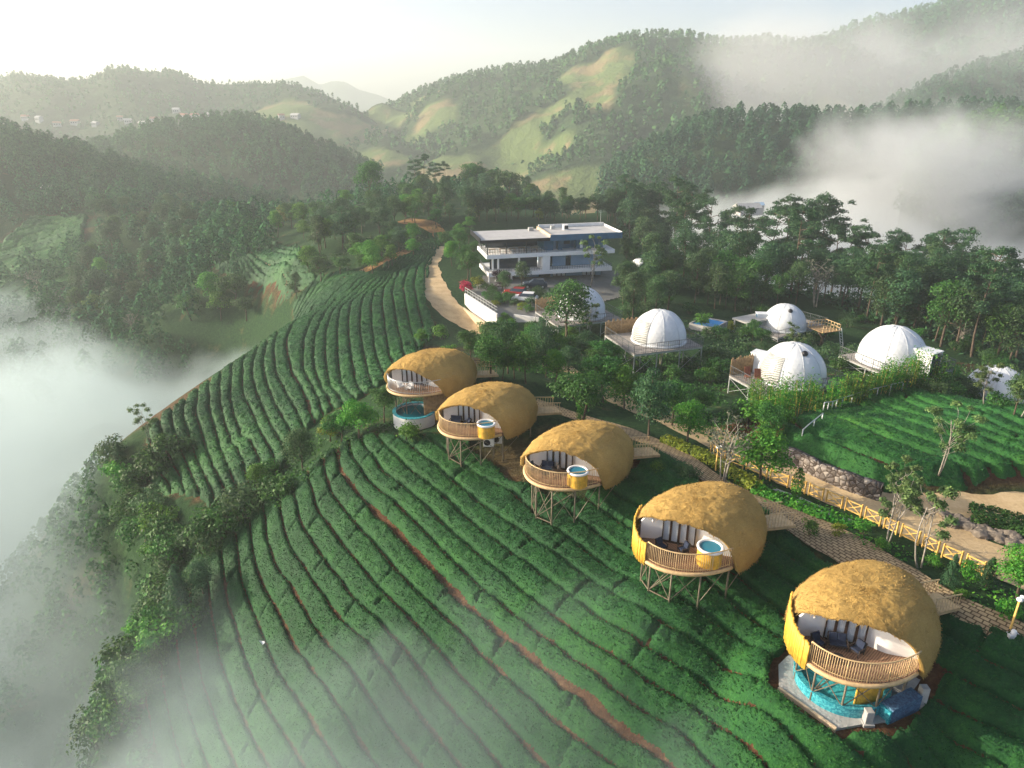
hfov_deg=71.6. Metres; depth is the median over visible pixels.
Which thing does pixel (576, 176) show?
hills
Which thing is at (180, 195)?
broadleaf tree
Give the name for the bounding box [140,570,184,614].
shrub
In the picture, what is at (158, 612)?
shrub
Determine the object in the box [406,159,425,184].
slim tree
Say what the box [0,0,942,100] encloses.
sky
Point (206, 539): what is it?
shrub
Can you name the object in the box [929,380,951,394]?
shrub
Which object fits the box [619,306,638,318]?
shrub
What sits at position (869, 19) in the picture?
woods
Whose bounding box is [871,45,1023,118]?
woods
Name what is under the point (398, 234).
evergreen tree
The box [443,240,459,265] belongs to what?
broadleaf tree
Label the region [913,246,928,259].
pine tree
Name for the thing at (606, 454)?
thatched villa
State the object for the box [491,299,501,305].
shrub
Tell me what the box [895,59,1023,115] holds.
hills
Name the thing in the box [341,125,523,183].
woods
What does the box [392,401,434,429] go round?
plunge pool
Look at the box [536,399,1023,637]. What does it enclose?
path
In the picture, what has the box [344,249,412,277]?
earth track
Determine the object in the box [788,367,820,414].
bamboo clump
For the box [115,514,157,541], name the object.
shrub
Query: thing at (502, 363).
broadleaf tree
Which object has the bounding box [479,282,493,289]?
shrub
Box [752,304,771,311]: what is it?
shrub
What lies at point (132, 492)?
shrub
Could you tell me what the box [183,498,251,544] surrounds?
shrub
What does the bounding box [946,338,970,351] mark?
shrub
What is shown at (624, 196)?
evergreen tree
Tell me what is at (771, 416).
broadleaf tree
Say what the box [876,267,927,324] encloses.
broadleaf tree
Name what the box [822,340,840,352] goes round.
shrub
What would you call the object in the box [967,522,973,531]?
boulder
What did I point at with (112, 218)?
broadleaf tree
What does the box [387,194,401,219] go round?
broadleaf tree
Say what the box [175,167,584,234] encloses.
woods
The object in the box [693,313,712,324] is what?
shrub
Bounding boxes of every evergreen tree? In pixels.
[76,244,97,268]
[81,268,111,295]
[95,220,122,247]
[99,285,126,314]
[137,242,153,263]
[160,216,182,238]
[165,236,189,265]
[173,202,200,226]
[182,556,213,594]
[310,208,333,229]
[314,205,332,215]
[327,197,351,214]
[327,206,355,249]
[345,204,362,229]
[352,206,369,233]
[364,189,389,233]
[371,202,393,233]
[389,225,405,253]
[413,182,425,194]
[427,178,437,194]
[434,176,454,214]
[455,180,468,205]
[458,180,480,207]
[475,161,488,186]
[476,173,493,193]
[480,181,505,221]
[489,319,526,373]
[520,189,531,215]
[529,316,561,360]
[531,190,544,218]
[532,337,561,377]
[541,189,555,217]
[549,199,561,221]
[559,200,572,214]
[560,344,581,372]
[574,193,588,218]
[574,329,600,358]
[589,187,607,220]
[604,183,622,216]
[609,201,620,216]
[615,180,638,201]
[615,190,645,237]
[620,196,638,228]
[631,367,678,440]
[641,215,665,243]
[642,176,667,205]
[643,188,660,205]
[649,222,674,250]
[658,209,672,247]
[667,206,685,234]
[668,218,704,274]
[698,224,731,260]
[713,220,764,265]
[727,402,749,428]
[749,242,789,297]
[759,241,787,284]
[772,242,804,274]
[802,239,834,284]
[811,251,843,298]
[832,246,867,305]
[845,244,889,309]
[863,241,900,308]
[863,255,907,322]
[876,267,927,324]
[893,258,932,310]
[915,256,964,322]
[917,247,950,312]
[941,254,967,279]
[943,239,986,277]
[949,271,966,282]
[959,245,1004,284]
[966,281,1023,347]
[989,277,1022,299]
[991,280,1023,350]
[999,285,1023,363]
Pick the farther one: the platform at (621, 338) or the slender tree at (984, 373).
the platform at (621, 338)
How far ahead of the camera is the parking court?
124.68 m
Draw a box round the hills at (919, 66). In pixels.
[864,25,1023,107]
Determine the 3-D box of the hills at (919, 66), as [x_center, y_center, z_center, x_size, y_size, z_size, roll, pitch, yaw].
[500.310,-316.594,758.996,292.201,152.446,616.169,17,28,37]
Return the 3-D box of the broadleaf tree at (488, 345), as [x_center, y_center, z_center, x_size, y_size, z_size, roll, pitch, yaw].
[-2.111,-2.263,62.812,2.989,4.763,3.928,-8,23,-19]
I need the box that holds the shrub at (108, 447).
[93,433,127,466]
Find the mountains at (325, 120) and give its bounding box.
[0,67,377,150]
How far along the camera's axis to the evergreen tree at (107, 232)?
231.85 m
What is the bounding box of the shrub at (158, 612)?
[137,597,210,639]
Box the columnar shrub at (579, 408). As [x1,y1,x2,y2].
[576,404,586,419]
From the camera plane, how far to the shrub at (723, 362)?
79.05 m
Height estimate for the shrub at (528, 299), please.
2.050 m
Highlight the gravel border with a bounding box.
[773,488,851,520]
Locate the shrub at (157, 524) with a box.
[141,513,188,551]
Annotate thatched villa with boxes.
[383,347,498,413]
[436,381,561,466]
[520,419,659,524]
[631,481,796,609]
[784,559,962,712]
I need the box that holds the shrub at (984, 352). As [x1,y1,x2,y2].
[977,348,995,360]
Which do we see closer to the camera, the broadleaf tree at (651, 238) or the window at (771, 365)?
the window at (771, 365)
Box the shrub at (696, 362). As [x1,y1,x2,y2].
[687,355,709,370]
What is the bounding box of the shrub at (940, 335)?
[932,330,950,339]
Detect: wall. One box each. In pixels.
[423,394,448,423]
[463,307,484,326]
[464,287,497,321]
[514,314,538,321]
[767,446,883,500]
[853,687,889,704]
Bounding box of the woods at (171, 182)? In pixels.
[0,117,316,224]
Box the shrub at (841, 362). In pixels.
[829,354,853,370]
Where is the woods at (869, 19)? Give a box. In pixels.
[808,0,1023,62]
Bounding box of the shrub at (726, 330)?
[721,328,731,335]
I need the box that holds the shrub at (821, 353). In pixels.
[814,347,826,358]
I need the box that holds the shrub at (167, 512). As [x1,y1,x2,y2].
[137,501,179,531]
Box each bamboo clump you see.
[746,375,767,405]
[749,375,780,404]
[761,380,801,414]
[775,370,800,408]
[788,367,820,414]
[804,378,831,410]
[823,372,849,407]
[835,368,862,401]
[847,365,877,403]
[859,361,901,393]
[879,354,911,391]
[892,354,922,388]
[907,345,938,383]
[928,351,954,381]
[942,361,961,376]
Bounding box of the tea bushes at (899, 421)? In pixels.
[781,382,1023,492]
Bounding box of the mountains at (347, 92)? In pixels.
[274,76,395,111]
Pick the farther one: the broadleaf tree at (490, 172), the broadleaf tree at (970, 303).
the broadleaf tree at (490, 172)
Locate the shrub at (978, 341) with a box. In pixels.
[965,334,979,346]
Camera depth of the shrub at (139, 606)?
59.63 m
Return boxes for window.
[553,273,564,275]
[566,255,570,264]
[582,271,594,274]
[632,319,650,343]
[758,351,784,385]
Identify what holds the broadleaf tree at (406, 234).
on the ground
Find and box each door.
[401,369,406,381]
[406,370,411,381]
[411,371,416,383]
[416,374,421,384]
[458,406,463,421]
[463,406,468,421]
[469,407,473,422]
[474,409,479,422]
[547,450,552,460]
[553,451,559,467]
[559,451,565,469]
[566,454,572,469]
[662,521,671,542]
[670,521,679,543]
[678,524,687,544]
[687,525,696,547]
[823,618,836,639]
[835,620,847,632]
[846,620,857,644]
[854,625,868,644]
[929,353,941,374]
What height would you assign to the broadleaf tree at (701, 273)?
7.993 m
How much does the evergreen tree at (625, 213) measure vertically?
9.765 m
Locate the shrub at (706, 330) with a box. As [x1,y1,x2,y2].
[701,325,717,335]
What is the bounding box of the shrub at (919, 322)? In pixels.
[913,318,927,326]
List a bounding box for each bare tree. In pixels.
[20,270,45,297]
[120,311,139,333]
[706,410,759,480]
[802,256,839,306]
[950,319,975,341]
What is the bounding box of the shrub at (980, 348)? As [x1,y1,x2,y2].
[967,341,983,353]
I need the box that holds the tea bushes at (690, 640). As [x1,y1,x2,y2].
[140,430,1023,767]
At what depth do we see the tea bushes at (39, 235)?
240.43 m
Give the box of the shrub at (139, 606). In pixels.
[130,591,157,620]
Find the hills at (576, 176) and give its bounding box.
[525,154,621,214]
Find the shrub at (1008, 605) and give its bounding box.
[994,598,1023,618]
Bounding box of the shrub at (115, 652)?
[91,631,144,671]
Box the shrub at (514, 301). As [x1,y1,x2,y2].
[509,298,519,305]
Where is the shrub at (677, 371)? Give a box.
[661,363,684,380]
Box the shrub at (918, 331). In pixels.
[911,326,926,335]
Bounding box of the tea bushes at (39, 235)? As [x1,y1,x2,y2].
[0,213,88,336]
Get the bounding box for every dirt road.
[416,246,1023,588]
[881,491,1023,523]
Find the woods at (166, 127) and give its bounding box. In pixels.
[78,109,384,207]
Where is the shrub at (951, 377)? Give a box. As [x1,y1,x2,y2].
[927,373,961,390]
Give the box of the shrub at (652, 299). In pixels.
[646,296,662,308]
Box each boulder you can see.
[939,510,950,516]
[949,521,959,528]
[959,522,970,530]
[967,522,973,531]
[971,528,989,539]
[975,524,986,529]
[986,526,996,531]
[988,532,1005,539]
[993,536,1004,543]
[1004,530,1017,535]
[1004,537,1013,544]
[1006,540,1019,549]
[1009,533,1022,539]
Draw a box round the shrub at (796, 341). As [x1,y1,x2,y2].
[786,336,806,343]
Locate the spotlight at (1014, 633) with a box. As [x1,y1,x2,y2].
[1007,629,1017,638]
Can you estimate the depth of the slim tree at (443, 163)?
223.94 m
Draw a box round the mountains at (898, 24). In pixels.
[825,0,1023,66]
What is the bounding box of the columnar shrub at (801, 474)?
[790,467,804,498]
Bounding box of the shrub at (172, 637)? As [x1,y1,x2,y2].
[146,609,186,646]
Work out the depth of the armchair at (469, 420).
52.96 m
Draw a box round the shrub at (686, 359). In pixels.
[682,356,695,365]
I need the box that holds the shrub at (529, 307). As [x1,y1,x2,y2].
[523,303,534,311]
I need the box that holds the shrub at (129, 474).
[118,462,150,489]
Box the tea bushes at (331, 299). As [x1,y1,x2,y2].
[146,232,441,507]
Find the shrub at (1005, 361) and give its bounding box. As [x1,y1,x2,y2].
[991,358,1011,367]
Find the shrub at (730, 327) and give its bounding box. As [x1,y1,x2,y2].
[727,320,735,332]
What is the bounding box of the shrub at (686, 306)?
[682,302,701,313]
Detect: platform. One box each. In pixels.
[535,296,622,335]
[605,317,703,374]
[727,353,846,397]
[759,311,827,341]
[837,346,955,381]
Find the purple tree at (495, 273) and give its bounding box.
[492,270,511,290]
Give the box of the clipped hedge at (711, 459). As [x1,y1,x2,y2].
[659,433,763,490]
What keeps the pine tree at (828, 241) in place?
on the ground
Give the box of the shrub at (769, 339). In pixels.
[764,335,772,342]
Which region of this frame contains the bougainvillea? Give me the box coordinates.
[459,280,473,292]
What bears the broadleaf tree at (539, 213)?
on the ground
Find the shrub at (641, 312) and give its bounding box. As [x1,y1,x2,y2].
[638,309,650,316]
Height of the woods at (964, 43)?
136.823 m
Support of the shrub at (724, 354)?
on the ground
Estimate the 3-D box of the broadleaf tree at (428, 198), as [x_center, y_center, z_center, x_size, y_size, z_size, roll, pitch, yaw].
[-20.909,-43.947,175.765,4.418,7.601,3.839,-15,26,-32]
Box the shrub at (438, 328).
[431,324,448,339]
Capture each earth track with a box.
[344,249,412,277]
[398,218,444,237]
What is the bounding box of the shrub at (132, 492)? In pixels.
[116,483,156,508]
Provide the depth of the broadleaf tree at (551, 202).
181.18 m
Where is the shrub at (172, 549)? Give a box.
[145,523,188,565]
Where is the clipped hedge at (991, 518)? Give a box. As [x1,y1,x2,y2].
[967,501,1023,537]
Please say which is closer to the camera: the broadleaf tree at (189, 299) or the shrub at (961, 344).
the shrub at (961, 344)
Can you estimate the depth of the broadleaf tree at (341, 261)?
139.18 m
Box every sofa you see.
[449,415,461,422]
[540,460,554,470]
[827,631,848,651]
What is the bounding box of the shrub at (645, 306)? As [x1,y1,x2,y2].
[637,300,655,311]
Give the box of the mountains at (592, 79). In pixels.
[367,36,904,190]
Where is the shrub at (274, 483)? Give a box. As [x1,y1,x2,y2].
[257,470,297,502]
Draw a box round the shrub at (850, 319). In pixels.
[838,313,858,327]
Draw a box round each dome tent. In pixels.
[556,286,605,321]
[630,309,686,348]
[750,341,826,391]
[755,303,806,333]
[855,324,943,374]
[967,365,1023,402]
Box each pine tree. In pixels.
[614,173,637,225]
[648,180,670,204]
[652,174,699,249]
[666,178,714,229]
[666,192,710,258]
[691,197,733,271]
[710,217,758,253]
[723,204,768,249]
[746,208,798,281]
[759,194,823,274]
[773,204,822,297]
[780,191,843,274]
[784,204,850,290]
[785,219,821,252]
[804,195,856,289]
[813,214,868,291]
[833,224,880,296]
[840,246,865,289]
[851,231,881,296]
[857,243,904,321]
[871,227,916,255]
[890,235,928,253]
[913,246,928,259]
[919,227,981,253]
[924,227,972,254]
[958,246,1023,356]
[962,250,1007,268]
[967,251,1023,319]
[988,258,1023,298]
[989,269,1016,299]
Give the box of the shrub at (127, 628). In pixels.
[121,613,144,636]
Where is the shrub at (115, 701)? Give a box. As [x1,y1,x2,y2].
[100,682,145,720]
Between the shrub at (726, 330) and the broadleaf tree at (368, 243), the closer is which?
the shrub at (726, 330)
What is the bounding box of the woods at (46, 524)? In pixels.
[0,444,166,767]
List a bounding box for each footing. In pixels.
[860,707,874,727]
[917,684,930,708]
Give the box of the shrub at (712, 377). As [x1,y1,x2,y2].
[704,372,719,381]
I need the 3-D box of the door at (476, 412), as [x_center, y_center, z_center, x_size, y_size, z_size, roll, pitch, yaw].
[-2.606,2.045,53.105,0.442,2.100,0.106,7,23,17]
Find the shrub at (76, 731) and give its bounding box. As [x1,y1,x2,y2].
[66,704,109,758]
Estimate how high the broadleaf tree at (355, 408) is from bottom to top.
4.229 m
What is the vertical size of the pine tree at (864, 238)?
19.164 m
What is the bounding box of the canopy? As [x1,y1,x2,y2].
[732,313,767,334]
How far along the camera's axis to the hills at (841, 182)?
355.58 m
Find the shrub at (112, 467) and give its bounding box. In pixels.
[98,460,131,477]
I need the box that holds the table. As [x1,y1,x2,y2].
[832,652,843,664]
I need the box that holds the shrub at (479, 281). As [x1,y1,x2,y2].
[469,275,484,288]
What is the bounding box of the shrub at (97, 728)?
[79,696,127,746]
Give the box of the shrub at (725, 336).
[721,334,731,339]
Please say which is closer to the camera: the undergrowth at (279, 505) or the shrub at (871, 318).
the undergrowth at (279, 505)
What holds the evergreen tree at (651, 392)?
on the ground
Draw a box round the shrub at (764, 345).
[754,340,769,348]
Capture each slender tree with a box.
[126,402,157,441]
[579,234,608,284]
[582,303,599,331]
[783,321,811,342]
[878,472,927,544]
[884,454,923,519]
[898,477,960,567]
[924,399,990,475]
[968,364,995,395]
[972,362,1005,403]
[1006,364,1023,417]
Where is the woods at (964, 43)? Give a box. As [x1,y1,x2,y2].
[846,15,1023,113]
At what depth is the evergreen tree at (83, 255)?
217.28 m
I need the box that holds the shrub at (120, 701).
[111,678,156,708]
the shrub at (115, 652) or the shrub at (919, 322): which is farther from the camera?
the shrub at (919, 322)
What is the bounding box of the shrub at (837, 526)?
[831,522,847,537]
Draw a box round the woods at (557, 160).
[529,139,648,175]
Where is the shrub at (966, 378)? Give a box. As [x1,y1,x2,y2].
[956,375,975,381]
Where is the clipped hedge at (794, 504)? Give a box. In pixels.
[750,481,853,529]
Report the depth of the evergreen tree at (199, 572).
54.18 m
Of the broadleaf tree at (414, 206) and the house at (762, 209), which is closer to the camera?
the broadleaf tree at (414, 206)
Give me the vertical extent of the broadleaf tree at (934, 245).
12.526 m
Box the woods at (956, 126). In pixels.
[891,102,1023,275]
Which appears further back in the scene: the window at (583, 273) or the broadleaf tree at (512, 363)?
the window at (583, 273)
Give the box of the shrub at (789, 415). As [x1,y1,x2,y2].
[754,401,798,430]
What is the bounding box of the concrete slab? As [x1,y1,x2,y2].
[777,654,919,732]
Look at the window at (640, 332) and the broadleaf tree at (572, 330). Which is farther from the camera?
the broadleaf tree at (572, 330)
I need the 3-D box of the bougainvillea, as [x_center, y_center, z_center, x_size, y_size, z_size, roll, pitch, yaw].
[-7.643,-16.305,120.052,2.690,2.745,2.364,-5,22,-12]
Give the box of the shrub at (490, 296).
[487,291,497,299]
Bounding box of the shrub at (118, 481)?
[112,473,148,492]
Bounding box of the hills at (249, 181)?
[94,121,358,204]
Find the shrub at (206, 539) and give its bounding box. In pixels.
[171,514,225,558]
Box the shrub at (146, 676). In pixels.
[119,651,167,697]
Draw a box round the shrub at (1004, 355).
[994,351,1014,361]
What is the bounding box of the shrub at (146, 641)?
[131,615,177,655]
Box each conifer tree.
[111,442,127,465]
[162,564,201,625]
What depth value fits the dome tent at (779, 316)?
100.63 m
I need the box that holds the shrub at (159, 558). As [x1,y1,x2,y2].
[143,547,183,578]
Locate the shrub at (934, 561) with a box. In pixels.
[925,552,944,568]
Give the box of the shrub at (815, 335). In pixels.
[801,331,820,342]
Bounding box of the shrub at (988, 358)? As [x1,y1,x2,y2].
[981,353,1003,365]
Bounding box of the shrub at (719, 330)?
[710,324,725,336]
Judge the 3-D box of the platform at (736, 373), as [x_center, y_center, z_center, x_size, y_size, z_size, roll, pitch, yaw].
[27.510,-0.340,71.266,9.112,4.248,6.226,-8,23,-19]
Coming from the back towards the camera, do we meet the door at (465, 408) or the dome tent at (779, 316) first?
the dome tent at (779, 316)
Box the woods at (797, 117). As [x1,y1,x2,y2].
[595,95,1023,249]
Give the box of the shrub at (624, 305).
[615,302,631,316]
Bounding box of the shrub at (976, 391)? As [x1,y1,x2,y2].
[957,379,985,396]
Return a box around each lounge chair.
[744,366,751,380]
[754,369,761,379]
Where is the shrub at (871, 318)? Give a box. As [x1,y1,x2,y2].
[864,314,878,322]
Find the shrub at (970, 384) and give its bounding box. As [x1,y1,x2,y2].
[955,376,979,395]
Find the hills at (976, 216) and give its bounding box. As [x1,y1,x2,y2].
[891,123,1023,297]
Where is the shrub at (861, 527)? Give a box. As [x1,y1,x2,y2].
[852,516,876,534]
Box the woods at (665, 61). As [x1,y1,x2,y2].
[365,27,911,175]
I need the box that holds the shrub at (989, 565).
[972,557,1002,590]
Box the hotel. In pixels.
[470,216,622,281]
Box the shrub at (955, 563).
[939,553,959,587]
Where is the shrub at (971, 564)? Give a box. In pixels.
[959,558,983,582]
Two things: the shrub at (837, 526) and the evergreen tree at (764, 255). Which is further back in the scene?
the evergreen tree at (764, 255)
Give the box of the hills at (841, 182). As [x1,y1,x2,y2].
[603,115,1008,295]
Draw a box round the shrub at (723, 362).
[701,355,730,372]
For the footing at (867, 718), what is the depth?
31.25 m
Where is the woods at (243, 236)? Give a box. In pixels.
[0,205,278,429]
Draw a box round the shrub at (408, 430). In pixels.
[396,419,422,441]
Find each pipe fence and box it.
[801,413,823,435]
[823,381,903,409]
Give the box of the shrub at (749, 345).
[743,343,752,347]
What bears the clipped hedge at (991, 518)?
on the ground
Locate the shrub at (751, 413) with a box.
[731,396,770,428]
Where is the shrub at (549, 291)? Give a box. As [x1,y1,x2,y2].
[538,287,556,301]
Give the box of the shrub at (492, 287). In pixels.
[487,284,497,289]
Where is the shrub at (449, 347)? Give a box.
[440,344,455,348]
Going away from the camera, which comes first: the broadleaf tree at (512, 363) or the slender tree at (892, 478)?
the slender tree at (892, 478)
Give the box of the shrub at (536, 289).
[532,287,546,298]
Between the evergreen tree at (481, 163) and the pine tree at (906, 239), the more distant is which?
the evergreen tree at (481, 163)
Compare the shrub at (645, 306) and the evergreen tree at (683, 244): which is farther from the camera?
the evergreen tree at (683, 244)
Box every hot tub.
[477,419,495,438]
[567,465,588,488]
[696,538,724,569]
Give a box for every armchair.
[396,380,403,387]
[406,381,413,390]
[463,417,471,425]
[528,460,537,470]
[552,463,560,471]
[655,536,667,550]
[677,540,690,553]
[810,630,826,650]
[848,637,867,657]
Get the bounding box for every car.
[502,286,527,293]
[511,291,538,300]
[523,278,546,288]
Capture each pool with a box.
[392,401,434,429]
[688,316,727,332]
[793,661,891,717]
[878,687,922,724]
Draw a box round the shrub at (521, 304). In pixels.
[517,302,526,310]
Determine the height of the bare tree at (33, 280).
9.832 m
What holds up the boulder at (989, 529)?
on the ground
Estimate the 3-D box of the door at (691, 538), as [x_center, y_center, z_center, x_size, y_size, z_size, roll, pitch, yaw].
[9.577,7.756,37.717,0.442,2.100,0.106,8,23,20]
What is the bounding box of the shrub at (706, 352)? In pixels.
[697,347,722,361]
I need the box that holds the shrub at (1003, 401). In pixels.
[985,390,1019,406]
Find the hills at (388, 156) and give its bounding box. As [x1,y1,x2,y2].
[351,136,435,194]
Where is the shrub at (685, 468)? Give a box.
[675,461,703,479]
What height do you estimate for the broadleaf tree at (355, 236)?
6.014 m
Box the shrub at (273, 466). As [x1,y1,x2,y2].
[256,457,280,476]
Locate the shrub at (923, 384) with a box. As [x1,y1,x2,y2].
[915,378,938,390]
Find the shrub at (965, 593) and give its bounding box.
[952,587,971,598]
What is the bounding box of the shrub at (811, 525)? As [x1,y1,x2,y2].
[802,517,819,536]
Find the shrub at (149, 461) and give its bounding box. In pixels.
[131,445,173,482]
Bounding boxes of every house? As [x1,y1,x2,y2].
[20,115,29,120]
[34,116,43,123]
[52,121,61,126]
[69,119,79,125]
[91,121,99,126]
[116,115,122,121]
[123,118,131,124]
[172,108,180,113]
[278,113,284,120]
[290,113,300,119]
[732,202,762,215]
[754,202,764,214]
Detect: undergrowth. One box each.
[147,405,394,686]
[281,221,446,297]
[474,321,772,452]
[583,320,999,403]
[617,220,1023,367]
[723,470,1023,623]
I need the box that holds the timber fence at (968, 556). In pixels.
[710,445,988,578]
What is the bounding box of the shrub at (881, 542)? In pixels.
[872,535,888,551]
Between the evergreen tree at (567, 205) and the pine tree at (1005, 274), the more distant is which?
the evergreen tree at (567, 205)
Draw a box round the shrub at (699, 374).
[693,369,711,380]
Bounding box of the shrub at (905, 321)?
[899,314,909,325]
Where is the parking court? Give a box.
[471,270,660,317]
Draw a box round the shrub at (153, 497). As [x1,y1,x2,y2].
[126,483,168,521]
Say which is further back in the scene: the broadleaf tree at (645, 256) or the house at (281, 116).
the house at (281, 116)
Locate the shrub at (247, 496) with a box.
[214,479,265,526]
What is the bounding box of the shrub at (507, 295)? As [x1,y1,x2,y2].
[494,290,514,302]
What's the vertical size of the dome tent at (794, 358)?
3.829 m
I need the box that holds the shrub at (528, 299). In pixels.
[524,295,534,304]
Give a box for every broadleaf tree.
[65,286,85,305]
[69,307,87,323]
[80,293,105,310]
[83,241,99,254]
[91,257,109,283]
[101,651,162,710]
[104,215,123,232]
[123,280,146,311]
[136,260,154,282]
[147,636,171,670]
[173,294,200,320]
[176,192,186,202]
[179,239,198,249]
[195,271,220,296]
[206,289,233,320]
[214,272,248,298]
[231,296,253,320]
[245,463,267,495]
[267,210,283,237]
[275,205,289,225]
[278,202,296,227]
[279,426,315,470]
[287,272,302,298]
[288,202,309,220]
[294,219,310,237]
[296,245,322,272]
[305,201,325,209]
[305,254,329,280]
[306,213,325,252]
[308,206,326,236]
[308,222,327,249]
[315,417,339,441]
[319,408,355,444]
[320,218,332,247]
[330,255,350,273]
[334,218,357,243]
[335,398,383,437]
[336,189,354,199]
[345,232,362,254]
[348,242,364,255]
[352,158,383,192]
[355,253,368,271]
[357,239,379,265]
[358,246,383,272]
[368,386,399,422]
[373,234,389,255]
[376,244,383,255]
[382,230,400,245]
[382,244,398,265]
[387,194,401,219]
[390,227,409,249]
[396,182,413,192]
[396,193,408,217]
[396,201,411,222]
[398,183,413,196]
[398,187,410,199]
[402,195,421,220]
[404,238,421,254]
[405,201,425,224]
[405,223,420,238]
[411,188,423,201]
[413,328,428,340]
[414,175,429,191]
[421,191,433,215]
[428,208,441,222]
[432,194,440,208]
[437,231,451,248]
[443,203,456,218]
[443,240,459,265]
[448,229,467,245]
[452,223,464,229]
[453,244,470,268]
[454,329,479,356]
[455,251,480,279]
[460,163,485,176]
[460,173,471,186]
[462,216,475,227]
[463,227,473,242]
[463,250,480,276]
[466,241,482,253]
[472,333,506,379]
[473,196,482,221]
[477,321,498,332]
[478,169,501,180]
[479,329,497,337]
[482,325,498,335]
[483,186,502,211]
[492,317,508,328]
[493,355,515,378]
[494,171,522,196]
[496,269,511,289]
[499,312,512,319]
[504,348,524,378]
[505,334,544,383]
[509,318,517,330]
[511,185,520,196]
[511,197,527,218]
[511,199,523,220]
[514,261,531,284]
[521,176,531,189]
[523,322,544,348]
[524,183,538,194]
[524,196,542,217]
[524,319,542,332]
[535,207,543,219]
[540,348,566,385]
[541,202,551,221]
[544,197,559,218]
[546,370,610,419]
[549,332,568,352]
[556,187,567,216]
[562,195,575,218]
[563,325,580,341]
[564,334,583,350]
[572,370,597,381]
[578,354,624,402]
[579,196,594,217]
[582,347,606,369]
[588,339,617,370]
[604,188,616,220]
[605,200,612,220]
[608,362,642,408]
[609,345,626,362]
[612,262,635,304]
[616,270,649,318]
[619,237,635,261]
[620,261,639,289]
[621,277,641,302]
[625,236,642,260]
[631,207,657,228]
[631,215,657,253]
[636,182,646,190]
[636,272,651,303]
[638,231,662,254]
[638,251,661,274]
[641,249,666,271]
[641,263,657,303]
[644,254,661,296]
[645,274,669,308]
[647,242,669,269]
[649,206,659,214]
[655,377,695,425]
[656,257,675,276]
[658,269,686,309]
[661,239,678,250]
[668,252,685,272]
[670,399,713,441]
[680,260,698,287]
[682,251,712,302]
[690,388,715,408]
[694,246,718,291]
[694,261,707,294]
[701,275,717,304]
[702,261,729,308]
[712,250,739,272]
[718,273,740,307]
[723,269,758,311]
[725,425,797,489]
[728,265,754,299]
[732,255,774,300]
[744,273,762,310]
[745,319,763,340]
[751,327,774,340]
[753,402,790,434]
[755,280,774,305]
[769,272,792,304]
[788,259,817,303]
[835,255,857,302]
[867,274,905,325]
[874,254,904,291]
[888,291,913,324]
[894,250,923,273]
[903,285,934,327]
[907,264,937,317]
[920,276,979,346]
[921,293,940,333]
[923,240,951,259]
[929,286,957,340]
[941,284,993,350]
[964,264,992,297]
[979,300,1023,354]
[990,542,1023,598]
[998,304,1023,362]
[1005,370,1023,414]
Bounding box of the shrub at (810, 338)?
[802,335,817,344]
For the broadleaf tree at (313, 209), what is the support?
on the ground
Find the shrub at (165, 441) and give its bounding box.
[149,432,198,459]
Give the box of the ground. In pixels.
[0,138,1023,767]
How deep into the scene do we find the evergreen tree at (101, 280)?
197.55 m
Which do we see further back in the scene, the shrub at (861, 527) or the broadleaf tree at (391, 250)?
the broadleaf tree at (391, 250)
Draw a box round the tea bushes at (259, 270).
[214,228,315,305]
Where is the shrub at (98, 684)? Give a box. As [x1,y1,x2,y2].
[88,666,118,700]
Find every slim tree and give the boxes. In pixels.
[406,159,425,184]
[416,154,432,175]
[427,163,444,181]
[439,161,450,178]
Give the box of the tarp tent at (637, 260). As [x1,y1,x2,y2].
[633,258,642,265]
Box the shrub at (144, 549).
[136,541,159,557]
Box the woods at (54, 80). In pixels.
[0,64,371,144]
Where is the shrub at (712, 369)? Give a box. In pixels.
[706,366,722,381]
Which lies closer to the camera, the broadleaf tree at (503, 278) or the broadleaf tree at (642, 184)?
the broadleaf tree at (503, 278)
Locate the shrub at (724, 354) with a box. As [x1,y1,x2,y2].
[708,346,733,365]
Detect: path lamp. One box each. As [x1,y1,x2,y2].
[715,445,721,470]
[1009,595,1023,629]
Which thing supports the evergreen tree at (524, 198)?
on the ground
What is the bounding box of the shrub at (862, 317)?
[856,314,865,321]
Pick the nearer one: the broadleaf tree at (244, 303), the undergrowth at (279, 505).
the undergrowth at (279, 505)
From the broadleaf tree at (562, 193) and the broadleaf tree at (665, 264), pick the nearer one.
the broadleaf tree at (665, 264)
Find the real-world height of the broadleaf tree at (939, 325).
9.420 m
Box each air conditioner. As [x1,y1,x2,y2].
[483,438,493,458]
[494,437,501,443]
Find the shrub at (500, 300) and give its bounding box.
[493,296,507,302]
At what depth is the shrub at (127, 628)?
60.21 m
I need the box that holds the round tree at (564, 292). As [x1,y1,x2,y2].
[542,278,595,335]
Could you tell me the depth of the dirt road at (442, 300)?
49.11 m
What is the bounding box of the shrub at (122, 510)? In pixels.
[108,496,145,524]
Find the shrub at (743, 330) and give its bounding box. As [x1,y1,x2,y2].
[732,324,753,339]
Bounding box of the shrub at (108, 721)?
[81,684,138,741]
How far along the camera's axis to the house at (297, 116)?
693.28 m

